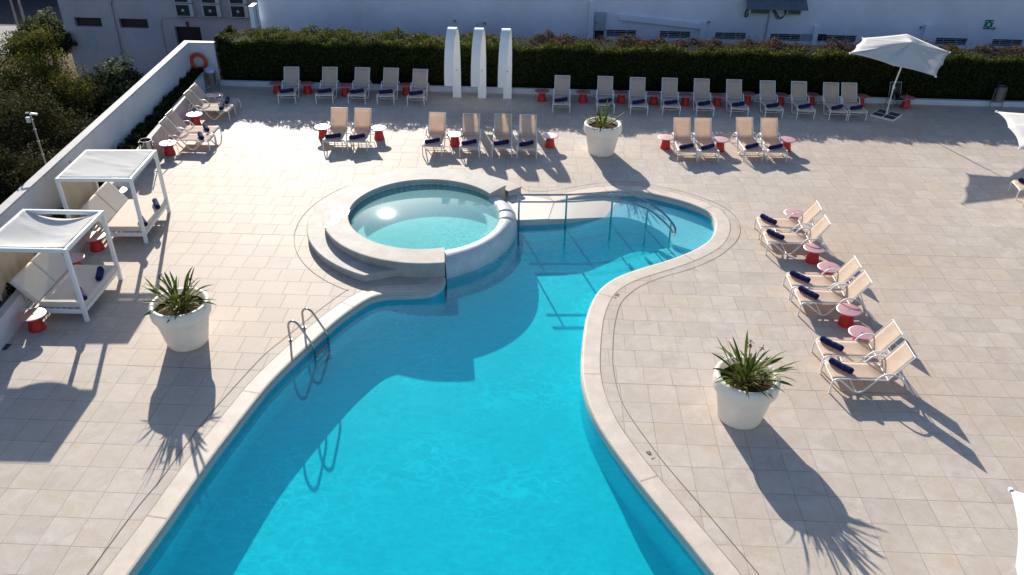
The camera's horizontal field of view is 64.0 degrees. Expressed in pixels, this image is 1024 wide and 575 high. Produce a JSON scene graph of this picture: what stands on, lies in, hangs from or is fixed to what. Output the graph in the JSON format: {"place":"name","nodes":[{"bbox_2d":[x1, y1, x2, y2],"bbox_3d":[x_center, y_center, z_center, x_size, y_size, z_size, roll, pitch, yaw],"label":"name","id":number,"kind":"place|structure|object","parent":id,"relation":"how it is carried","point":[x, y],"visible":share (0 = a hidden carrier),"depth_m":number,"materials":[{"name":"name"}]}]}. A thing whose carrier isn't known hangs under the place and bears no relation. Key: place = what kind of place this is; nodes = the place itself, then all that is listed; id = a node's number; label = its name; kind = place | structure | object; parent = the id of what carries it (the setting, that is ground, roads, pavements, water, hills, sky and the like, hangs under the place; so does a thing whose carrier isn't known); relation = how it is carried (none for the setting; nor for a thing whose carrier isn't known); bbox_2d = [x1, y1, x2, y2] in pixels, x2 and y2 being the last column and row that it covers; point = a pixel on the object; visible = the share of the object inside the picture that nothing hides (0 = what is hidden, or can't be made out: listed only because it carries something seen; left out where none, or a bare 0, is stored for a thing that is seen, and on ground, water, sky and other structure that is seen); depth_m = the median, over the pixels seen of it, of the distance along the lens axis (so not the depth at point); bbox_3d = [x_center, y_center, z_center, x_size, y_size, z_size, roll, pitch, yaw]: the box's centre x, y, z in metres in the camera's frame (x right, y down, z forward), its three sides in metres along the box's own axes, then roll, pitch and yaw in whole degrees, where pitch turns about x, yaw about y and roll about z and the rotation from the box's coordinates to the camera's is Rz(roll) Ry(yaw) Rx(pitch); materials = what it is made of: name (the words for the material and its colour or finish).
{"place":"outdoors","nodes":[
{"label":"outdoors","id":0,"kind":"place"},
{"bbox_2d":[0,26,61,53],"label":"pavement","id":1,"kind":"structure","parent":0,"point":[5,28],"depth_m":51.25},
{"bbox_2d":[0,0,63,25],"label":"road","id":2,"kind":"structure","parent":0,"point":[31,7],"depth_m":56.01,"materials":[{"name":"asphalt"}]},
{"bbox_2d":[0,53,142,201],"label":"ground","id":3,"kind":"structure","parent":0,"point":[70,65],"depth_m":45.29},
{"bbox_2d":[0,138,61,204],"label":"pine tree","id":4,"kind":"object","parent":3,"relation":"on","point":[21,168],"visible":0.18,"depth_m":27.54,"materials":[{"name":"green plant"}]},
{"bbox_2d":[25,112,46,164],"bbox_3d":[-13.286,-2.275,24.130,0.328,6.007,0.089,-1,32,-3],"label":"camera pole","id":5,"kind":"object","parent":3,"relation":"on","point":[29,119],"visible":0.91,"depth_m":22.76,"materials":[{"name":"metal"}]},
{"bbox_2d":[2,6,77,71],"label":"broadleaf bush","id":6,"kind":"object","parent":3,"relation":"on","point":[53,21],"visible":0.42,"depth_m":42.81,"materials":[{"name":"green plant"}]},
{"bbox_2d":[0,75,101,183],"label":"pine tree","id":7,"kind":"object","parent":3,"relation":"on","point":[52,132],"visible":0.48,"depth_m":30.25,"materials":[{"name":"green plant"}]},
{"bbox_2d":[0,24,110,148],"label":"bush","id":8,"kind":"object","parent":3,"relation":"on","point":[36,44],"visible":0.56,"depth_m":33.47,"materials":[{"name":"green plant"}]},
{"bbox_2d":[61,50,143,127],"bbox_3d":[-17.247,-8.254,35.813,4.240,3.708,3.937,19,37,27],"label":"broadleaf bush","id":9,"kind":"object","parent":3,"relation":"on","point":[126,77],"visible":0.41,"depth_m":35.38,"materials":[{"name":"green plant"}]},
{"bbox_2d":[0,40,220,227],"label":"parapet wall","id":10,"kind":"structure","parent":3,"relation":"on","point":[111,127],"depth_m":26.17,"materials":[{"name":"paint"}]},
{"bbox_2d":[57,0,261,76],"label":"grey building","id":11,"kind":"structure","parent":3,"relation":"on","point":[149,35],"depth_m":42.76,"materials":[{"name":"paint"}]},
{"bbox_2d":[74,17,102,26],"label":"window","id":12,"kind":"structure","parent":11,"relation":"in","point":[79,21],"depth_m":42.81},
{"bbox_2d":[118,18,148,28],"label":"window","id":13,"kind":"structure","parent":11,"relation":"in","point":[124,23],"depth_m":42.77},
{"bbox_2d":[174,3,195,16],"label":"air conditioner","id":14,"kind":"object","parent":11,"relation":"attached to","point":[185,9],"visible":1,"depth_m":41.76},
{"bbox_2d":[174,26,201,45],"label":"door","id":15,"kind":"structure","parent":11,"relation":"in","point":[182,33],"depth_m":42.95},
{"bbox_2d":[201,3,222,17],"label":"air conditioner","id":16,"kind":"object","parent":11,"relation":"attached to","point":[212,10],"visible":1,"depth_m":41.72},
{"bbox_2d":[229,4,249,17],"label":"air conditioner","id":17,"kind":"object","parent":11,"relation":"attached to","point":[239,10],"visible":0.95,"depth_m":41.66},
{"bbox_2d":[257,0,1023,48],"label":"white building","id":18,"kind":"structure","parent":3,"relation":"on","point":[955,22],"depth_m":36.95,"materials":[{"name":"paint"}]},
{"bbox_2d":[248,3,259,27],"bbox_3d":[-11.654,-12.372,37.190,0.206,0.950,0.870,2,32,2],"label":"projecting sign","id":19,"kind":"object","parent":18,"relation":"attached to","point":[254,15],"visible":1,"depth_m":36.94,"materials":[{"name":"grey paint"}]},
{"bbox_2d":[594,12,606,39],"bbox_3d":[3.978,-11.823,37.135,0.520,1.230,0.220,2,32,2],"label":"electric cabinet","id":20,"kind":"object","parent":18,"relation":"attached to","point":[599,23],"visible":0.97,"depth_m":36.99,"materials":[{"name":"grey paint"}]},
{"bbox_2d":[606,30,635,36],"bbox_3d":[4.976,-11.620,37.443,1.330,0.325,0.160,2,32,2],"label":"window","id":21,"kind":"structure","parent":18,"relation":"in","point":[610,33],"depth_m":37.49,"materials":[{"name":"glass"}]},
{"bbox_2d":[659,31,690,38],"bbox_3d":[7.419,-11.538,37.374,1.380,0.325,0.160,2,32,2],"label":"window","id":22,"kind":"structure","parent":18,"relation":"in","point":[676,34],"depth_m":37.42,"materials":[{"name":"metal"}]},
{"bbox_2d":[715,32,745,39],"bbox_3d":[9.926,-11.455,37.304,1.380,0.325,0.160,2,32,2],"label":"window","id":23,"kind":"structure","parent":18,"relation":"in","point":[729,36],"depth_m":37.36,"materials":[{"name":"glass"}]},
{"bbox_2d":[746,0,808,10],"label":"awning","id":24,"kind":"object","parent":18,"relation":"attached to","point":[795,5],"visible":1,"depth_m":35.92,"materials":[{"name":"grey paint"}]},
{"bbox_2d":[770,34,800,41],"bbox_3d":[12.399,-11.372,37.235,1.370,0.325,0.160,2,32,2],"label":"window","id":25,"kind":"structure","parent":18,"relation":"in","point":[787,37],"depth_m":37.27,"materials":[{"name":"glass"}]},
{"bbox_2d":[824,35,856,42],"bbox_3d":[14.867,-11.289,37.166,1.390,0.325,0.160,2,32,2],"label":"window","id":26,"kind":"structure","parent":18,"relation":"in","point":[850,38],"depth_m":37.21,"materials":[{"name":"metal"}]},
{"bbox_2d":[935,38,967,45],"bbox_3d":[19.807,-11.124,37.027,1.400,0.325,0.160,2,32,2],"label":"window","id":27,"kind":"structure","parent":18,"relation":"in","point":[943,41],"depth_m":37.06,"materials":[{"name":"metal"}]},
{"bbox_2d":[991,39,1023,46],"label":"window","id":28,"kind":"structure","parent":18,"relation":"in","point":[1001,42],"depth_m":37.00,"materials":[{"name":"metal"}]},
{"bbox_2d":[0,74,195,307],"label":"planting soil","id":29,"kind":"structure","parent":0,"point":[5,299],"depth_m":24.10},
{"bbox_2d":[124,131,148,146],"bbox_3d":[-12.248,-4.829,26.627,0.577,0.446,1.116,2,32,2],"label":"shrub","id":30,"kind":"object","parent":29,"relation":"on","point":[138,136],"visible":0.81,"depth_m":26.52,"materials":[{"name":"green plant"}]},
{"bbox_2d":[131,120,153,134],"bbox_3d":[-12.394,-5.352,27.496,0.601,0.395,0.986,2,32,2],"label":"shrub","id":31,"kind":"object","parent":29,"relation":"on","point":[140,126],"visible":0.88,"depth_m":27.48,"materials":[{"name":"green plant"}]},
{"bbox_2d":[144,111,165,125],"bbox_3d":[-12.343,-5.878,28.338,0.702,0.364,1.322,2,32,2],"label":"shrub","id":32,"kind":"object","parent":29,"relation":"on","point":[158,115],"visible":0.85,"depth_m":28.26,"materials":[{"name":"green plant"}]},
{"bbox_2d":[0,84,1023,574],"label":"terrace","id":33,"kind":"structure","parent":0,"point":[106,410],"depth_m":19.02,"materials":[{"name":"tile"}]},
{"bbox_2d":[18,308,45,332],"bbox_3d":[-10.816,0.771,18.578,0.572,0.405,0.572,6,32,8],"label":"side table","id":34,"kind":"object","parent":33,"relation":"on","point":[32,317],"visible":1,"depth_m":18.50,"materials":[{"name":"red paint"}]},
{"bbox_2d":[0,209,122,321],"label":"canopy daybed","id":35,"kind":"object","parent":33,"relation":"on","point":[32,271],"visible":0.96,"depth_m":19.06,"materials":[{"name":"white fabric"}]},
{"bbox_2d":[82,231,104,251],"bbox_3d":[-11.023,-1.191,21.705,0.572,0.405,0.572,-5,33,-10],"label":"side table","id":36,"kind":"object","parent":33,"relation":"on","point":[93,238],"visible":1,"depth_m":21.62,"materials":[{"name":"red paint"}]},
{"bbox_2d":[0,71,209,350],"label":"planter wall","id":37,"kind":"structure","parent":33,"relation":"on","point":[11,323],"depth_m":21.59,"materials":[{"name":"paint"}]},
{"bbox_2d":[55,150,170,243],"bbox_3d":[-10.800,-2.505,22.360,1.945,1.938,1.925,0,32,-2],"label":"canopy daybed","id":38,"kind":"object","parent":33,"relation":"on","point":[80,176],"visible":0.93,"depth_m":22.08,"materials":[{"name":"white fabric"}]},
{"bbox_2d":[138,138,154,158],"bbox_3d":[-11.652,-4.321,26.259,0.378,0.860,0.378,23,38,31],"label":"litter bin","id":39,"kind":"object","parent":33,"relation":"on","point":[146,144],"visible":0.67,"depth_m":26.04,"materials":[{"name":"metal"}]},
{"bbox_2d":[159,140,176,155],"bbox_3d":[-11.367,-4.608,27.152,0.572,0.405,0.572,8,33,12],"label":"side table","id":40,"kind":"object","parent":33,"relation":"on","point":[167,145],"visible":1,"depth_m":27.07,"materials":[{"name":"red paint"}]},
{"bbox_2d":[139,267,215,351],"bbox_3d":[-7.212,0.452,17.900,1.588,1.762,1.562,-18,37,-28],"label":"planter","id":41,"kind":"object","parent":33,"relation":"on","point":[179,317],"visible":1,"depth_m":17.75,"materials":[{"name":"white plastic"}]},
{"bbox_2d":[159,116,216,150],"bbox_3d":[-10.989,-5.172,27.551,1.780,0.972,0.680,2,32,1],"label":"sun lounger","id":42,"kind":"object","parent":33,"relation":"on","point":[171,129],"visible":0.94,"depth_m":27.52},
{"bbox_2d":[165,109,221,142],"bbox_3d":[-11.039,-5.558,28.165,1.780,0.972,0.680,1,32,1],"label":"sun lounger","id":43,"kind":"object","parent":33,"relation":"on","point":[172,116],"visible":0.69,"depth_m":28.14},
{"bbox_2d":[186,111,201,125],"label":"side table","id":44,"kind":"object","parent":33,"relation":"on","point":[195,119],"visible":0.95,"depth_m":29.36,"materials":[{"name":"red paint"}]},
{"bbox_2d":[183,89,235,120],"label":"sun lounger","id":45,"kind":"object","parent":33,"relation":"on","point":[193,99],"visible":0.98,"depth_m":29.94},
{"bbox_2d":[204,67,219,90],"bbox_3d":[-11.907,-8.230,32.480,0.407,0.875,0.410,18,36,25],"label":"litter bin","id":46,"kind":"object","parent":33,"relation":"on","point":[209,72],"visible":1,"depth_m":32.34,"materials":[{"name":"metal"}]},
{"bbox_2d":[189,83,240,111],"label":"sun lounger","id":47,"kind":"object","parent":33,"relation":"on","point":[198,92],"visible":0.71,"depth_m":30.53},
{"bbox_2d":[277,67,303,103],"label":"sun lounger","id":48,"kind":"object","parent":33,"relation":"on","point":[291,78],"visible":0.97,"depth_m":32.34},
{"bbox_2d":[287,308,331,372],"bbox_3d":[-4.603,1.176,18.604,0.713,1.298,0.636,13,34,18],"label":"pool ladder","id":49,"kind":"object","parent":33,"relation":"attached to","point":[322,356],"visible":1,"depth_m":18.59,"materials":[{"name":"metal"}]},
{"bbox_2d":[315,67,341,103],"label":"sun lounger","id":50,"kind":"object","parent":33,"relation":"on","point":[329,77],"visible":0.94,"depth_m":32.39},
{"bbox_2d":[322,107,350,150],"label":"sun lounger","id":51,"kind":"object","parent":33,"relation":"on","point":[338,123],"visible":0.94,"depth_m":28.48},
{"bbox_2d":[348,67,372,103],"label":"sun lounger","id":52,"kind":"object","parent":33,"relation":"on","point":[362,78],"visible":0.98,"depth_m":32.40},
{"bbox_2d":[347,108,374,150],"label":"sun lounger","id":53,"kind":"object","parent":33,"relation":"on","point":[362,123],"visible":0.92,"depth_m":28.47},
{"bbox_2d":[371,125,386,140],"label":"side table","id":54,"kind":"object","parent":33,"relation":"on","point":[379,134],"visible":1,"depth_m":28.46,"materials":[{"name":"red paint"}]},
{"bbox_2d":[377,68,401,104],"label":"sun lounger","id":55,"kind":"object","parent":33,"relation":"on","point":[390,78],"visible":0.93,"depth_m":32.40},
{"bbox_2d":[307,168,521,298],"bbox_3d":[-2.762,-1.526,23.541,5.927,1.645,6.571,2,32,2],"label":"whirlpool","id":56,"kind":"object","parent":33,"relation":"on","point":[460,226],"visible":1,"depth_m":23.05,"materials":[{"name":"stone"}]},
{"bbox_2d":[325,207,349,226],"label":"puddle","id":57,"kind":"object","parent":56,"relation":"on","point":[338,213],"visible":1,"depth_m":22.73,"materials":[{"name":"liquid"}]},
{"bbox_2d":[407,69,430,105],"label":"sun lounger","id":58,"kind":"object","parent":33,"relation":"on","point":[419,80],"visible":0.97,"depth_m":32.32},
{"bbox_2d":[128,191,713,574],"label":"pool basin","id":59,"kind":"object","parent":33,"relation":"in","point":[440,434],"visible":0.65,"depth_m":16.57,"materials":[{"name":"paint"}]},
{"bbox_2d":[132,193,714,574],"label":"pool wall","id":60,"kind":"structure","parent":59,"relation":"attached to","point":[532,223],"depth_m":16.71,"materials":[{"name":"paint"}]},
{"bbox_2d":[507,196,713,270],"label":"beach ramp","id":61,"kind":"structure","parent":59,"relation":"on","point":[591,218],"depth_m":24.18,"materials":[{"name":"tile"}]},
{"bbox_2d":[509,192,675,248],"bbox_3d":[2.307,-1.820,23.513,4.722,1.910,1.068,6,32,9],"label":"handrail","id":62,"kind":"object","parent":61,"relation":"on","point":[647,208],"visible":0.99,"depth_m":23.17,"materials":[{"name":"metal"}]},
{"bbox_2d":[102,185,740,574],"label":"pool edge","id":63,"kind":"object","parent":33,"relation":"on","point":[680,517],"visible":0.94,"depth_m":16.45,"materials":[{"name":"stone"}]},
{"bbox_2d":[87,182,758,574],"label":"slot drain","id":64,"kind":"object","parent":33,"relation":"on","point":[393,284],"visible":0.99,"depth_m":16.88,"materials":[{"name":"metal"}]},
{"bbox_2d":[422,112,447,155],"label":"sun lounger","id":65,"kind":"object","parent":33,"relation":"on","point":[436,127],"visible":0.9,"depth_m":28.22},
{"bbox_2d":[444,27,460,96],"bbox_3d":[-2.235,-8.349,30.986,0.363,2.920,1.676,4,32,5],"label":"arch shower","id":66,"kind":"object","parent":33,"relation":"on","point":[452,68],"visible":1,"depth_m":30.46,"materials":[{"name":"metal"}]},
{"bbox_2d":[446,131,462,146],"bbox_3d":[-1.964,-5.085,28.152,0.572,0.405,0.572,13,34,18],"label":"side table","id":67,"kind":"object","parent":33,"relation":"on","point":[454,136],"visible":1,"depth_m":28.07,"materials":[{"name":"red paint"}]},
{"bbox_2d":[459,113,481,156],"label":"sun lounger","id":68,"kind":"object","parent":33,"relation":"on","point":[470,129],"visible":0.97,"depth_m":28.17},
{"bbox_2d":[471,28,485,97],"bbox_3d":[-1.246,-8.316,30.959,0.363,2.920,1.676,4,32,5],"label":"arch shower","id":69,"kind":"object","parent":33,"relation":"on","point":[478,66],"visible":1,"depth_m":30.36,"materials":[{"name":"metal"}]},
{"bbox_2d":[492,113,512,157],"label":"sun lounger","id":70,"kind":"object","parent":33,"relation":"on","point":[502,129],"visible":0.99,"depth_m":28.19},
{"bbox_2d":[498,28,511,98],"bbox_3d":[-0.246,-8.282,30.931,0.363,2.920,1.676,4,32,5],"label":"arch shower","id":71,"kind":"object","parent":33,"relation":"on","point":[505,67],"visible":1,"depth_m":30.29,"materials":[{"name":"metal"}]},
{"bbox_2d":[517,114,537,158],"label":"sun lounger","id":72,"kind":"object","parent":33,"relation":"on","point":[527,131],"visible":1,"depth_m":28.15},
{"bbox_2d":[542,132,558,147],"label":"side table","id":73,"kind":"object","parent":33,"relation":"on","point":[550,137],"visible":1,"depth_m":28.07,"materials":[{"name":"red paint"}]},
{"bbox_2d":[552,75,570,112],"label":"sun lounger","id":74,"kind":"object","parent":33,"relation":"on","point":[561,89],"visible":0.99,"depth_m":31.88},
{"bbox_2d":[579,99,624,156],"bbox_3d":[2.941,-5.338,27.355,1.674,1.812,1.428,-24,40,-34],"label":"planter","id":75,"kind":"object","parent":33,"relation":"on","point":[602,132],"visible":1,"depth_m":27.25,"materials":[{"name":"ceramic"}]},
{"bbox_2d":[595,76,614,113],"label":"sun lounger","id":76,"kind":"object","parent":33,"relation":"on","point":[604,90],"visible":0.92,"depth_m":31.86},
{"bbox_2d":[226,79,1008,100],"bbox_3d":[8.300,-9.209,35.152,40.000,0.001,5.800,2,32,2],"label":"hedge bed","id":77,"kind":"object","parent":33,"relation":"on","point":[628,90],"visible":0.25,"depth_m":33.08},
{"bbox_2d":[213,24,1023,100],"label":"hedge","id":78,"kind":"object","parent":77,"relation":"on","point":[981,72],"visible":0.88,"depth_m":32.48,"materials":[{"name":"green plant"}]},
{"bbox_2d":[220,80,1023,106],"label":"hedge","id":79,"kind":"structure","parent":33,"relation":"on","point":[881,100],"depth_m":32.74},
{"bbox_2d":[627,77,647,114],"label":"sun lounger","id":80,"kind":"object","parent":33,"relation":"on","point":[636,91],"visible":0.97,"depth_m":31.80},
{"bbox_2d":[658,134,672,149],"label":"side table","id":81,"kind":"object","parent":33,"relation":"on","point":[666,139],"visible":1,"depth_m":28.10,"materials":[{"name":"red paint"}]},
{"bbox_2d":[658,77,680,115],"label":"sun lounger","id":82,"kind":"object","parent":33,"relation":"on","point":[668,92],"visible":0.98,"depth_m":31.80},
{"bbox_2d":[671,117,697,161],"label":"sun lounger","id":83,"kind":"object","parent":33,"relation":"on","point":[681,133],"visible":0.93,"depth_m":28.12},
{"bbox_2d":[689,78,714,116],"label":"sun lounger","id":84,"kind":"object","parent":33,"relation":"on","point":[701,93],"visible":0.93,"depth_m":31.76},
{"bbox_2d":[691,118,719,161],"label":"sun lounger","id":85,"kind":"object","parent":33,"relation":"on","point":[702,133],"visible":0.91,"depth_m":28.11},
{"bbox_2d":[721,79,748,116],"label":"sun lounger","id":86,"kind":"object","parent":33,"relation":"on","point":[733,93],"visible":0.94,"depth_m":31.73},
{"bbox_2d":[729,117,763,160],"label":"sun lounger","id":87,"kind":"object","parent":33,"relation":"on","point":[744,134],"visible":0.97,"depth_m":28.23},
{"bbox_2d":[712,330,801,429],"bbox_3d":[4.658,1.788,15.983,1.666,1.853,1.817,13,34,19],"label":"planter","id":88,"kind":"object","parent":33,"relation":"on","point":[747,388],"visible":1,"depth_m":15.84,"materials":[{"name":"white plastic"}]},
{"bbox_2d":[754,80,783,118],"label":"sun lounger","id":89,"kind":"object","parent":33,"relation":"on","point":[767,94],"visible":0.98,"depth_m":31.67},
{"bbox_2d":[755,118,787,161],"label":"sun lounger","id":90,"kind":"object","parent":33,"relation":"on","point":[768,133],"visible":0.91,"depth_m":28.20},
{"bbox_2d":[754,200,821,239],"bbox_3d":[7.761,-1.889,22.783,1.780,0.972,0.680,3,32,3],"label":"sun lounger","id":91,"kind":"object","parent":33,"relation":"on","point":[810,214],"visible":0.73,"depth_m":22.76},
{"bbox_2d":[760,214,831,256],"bbox_3d":[7.714,-1.422,22.037,1.780,0.972,0.680,2,32,2],"label":"sun lounger","id":92,"kind":"object","parent":33,"relation":"on","point":[818,228],"visible":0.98,"depth_m":22.00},
{"bbox_2d":[785,81,815,119],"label":"sun lounger","id":93,"kind":"object","parent":33,"relation":"on","point":[798,95],"visible":0.93,"depth_m":31.65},
{"bbox_2d":[804,243,825,263],"bbox_3d":[7.974,-0.875,21.682,0.572,0.405,0.572,-8,33,-13],"label":"side table","id":94,"kind":"object","parent":33,"relation":"on","point":[814,250],"visible":1,"depth_m":21.59,"materials":[{"name":"red paint"}]},
{"bbox_2d":[783,255,861,301],"bbox_3d":[7.723,-0.254,20.172,1.780,0.972,0.680,2,32,2],"label":"sun lounger","id":95,"kind":"object","parent":33,"relation":"on","point":[848,270],"visible":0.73,"depth_m":20.16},
{"bbox_2d":[818,262,840,274],"bbox_3d":[8.033,-0.352,20.849,0.572,0.405,0.572,20,37,27],"label":"side table","id":96,"kind":"object","parent":33,"relation":"on","point":[823,266],"visible":0.67,"depth_m":20.76,"materials":[{"name":"red paint"}]},
{"bbox_2d":[790,270,872,317],"bbox_3d":[7.713,0.126,19.565,1.780,0.972,0.680,2,32,1],"label":"sun lounger","id":97,"kind":"object","parent":33,"relation":"on","point":[856,287],"visible":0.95,"depth_m":19.53,"materials":[{"name":"fabric"}]},
{"bbox_2d":[816,82,847,120],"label":"sun lounger","id":98,"kind":"object","parent":33,"relation":"on","point":[830,96],"visible":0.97,"depth_m":31.58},
{"bbox_2d":[836,303,861,327],"bbox_3d":[7.852,0.683,19.191,0.572,0.405,0.572,-11,34,-19],"label":"side table","id":99,"kind":"object","parent":33,"relation":"on","point":[848,312],"visible":0.97,"depth_m":19.11,"materials":[{"name":"red paint"}]},
{"bbox_2d":[839,82,867,120],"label":"sun lounger","id":100,"kind":"object","parent":33,"relation":"on","point":[848,96],"visible":0.8,"depth_m":31.58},
{"bbox_2d":[811,319,902,371],"bbox_3d":[7.577,1.233,17.794,1.780,0.972,0.680,1,32,1],"label":"sun lounger","id":101,"kind":"object","parent":33,"relation":"on","point":[885,337],"visible":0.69,"depth_m":17.77,"materials":[{"name":"fabric"}]},
{"bbox_2d":[820,336,843,350],"bbox_3d":[6.978,1.224,17.881,0.151,0.152,0.540,-24,40,-34],"label":"rolled towel","id":102,"kind":"object","parent":101,"relation":"on","point":[831,343],"visible":1,"depth_m":17.83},
{"bbox_2d":[848,325,874,340],"bbox_3d":[7.814,1.170,18.412,0.572,0.405,0.572,-9,33,-15],"label":"side table","id":103,"kind":"object","parent":33,"relation":"on","point":[855,331],"visible":0.68,"depth_m":18.33,"materials":[{"name":"red paint"}]},
{"bbox_2d":[819,341,915,395],"bbox_3d":[7.514,1.653,17.122,1.780,0.972,0.680,2,32,1],"label":"sun lounger","id":104,"kind":"object","parent":33,"relation":"on","point":[895,361],"visible":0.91,"depth_m":17.09,"materials":[{"name":"fabric"}]},
{"bbox_2d":[829,357,853,373],"bbox_3d":[6.916,1.642,17.211,0.151,0.152,0.540,-24,40,-34],"label":"rolled towel","id":105,"kind":"object","parent":104,"relation":"on","point":[841,365],"visible":1,"depth_m":17.16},
{"bbox_2d":[885,82,907,110],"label":"sun lounger","id":106,"kind":"object","parent":33,"relation":"on","point":[897,90],"visible":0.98,"depth_m":31.91,"materials":[{"name":"metal"}]},
{"bbox_2d":[849,34,950,120],"bbox_3d":[14.277,-7.788,30.576,5.039,2.856,2.098,-2,32,-4],"label":"parasol","id":107,"kind":"object","parent":33,"relation":"on","point":[907,51],"visible":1,"depth_m":29.64,"materials":[{"name":"white fabric"}]},
{"bbox_2d":[989,85,1007,107],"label":"sun lounger","id":108,"kind":"object","parent":33,"relation":"on","point":[1000,92],"visible":1,"depth_m":31.88,"materials":[{"name":"metal"}]},
{"bbox_2d":[995,110,1023,149],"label":"parasol","id":109,"kind":"object","parent":33,"relation":"on","point":[1015,122],"visible":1,"depth_m":23.69,"materials":[{"name":"white fabric"}]},
{"bbox_2d":[1007,487,1023,574],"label":"parasol","id":110,"kind":"object","parent":33,"relation":"on","point":[1018,498],"visible":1,"depth_m":10.94,"materials":[{"name":"white fabric"}]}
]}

